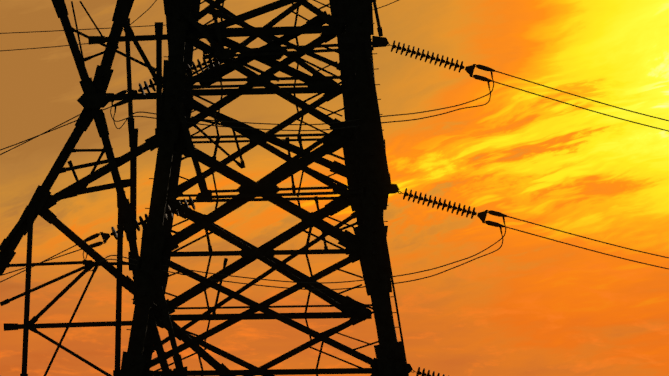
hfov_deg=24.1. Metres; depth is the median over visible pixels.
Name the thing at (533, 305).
sky
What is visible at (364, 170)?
transmission tower
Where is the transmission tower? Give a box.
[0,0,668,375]
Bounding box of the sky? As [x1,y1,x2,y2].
[0,0,668,375]

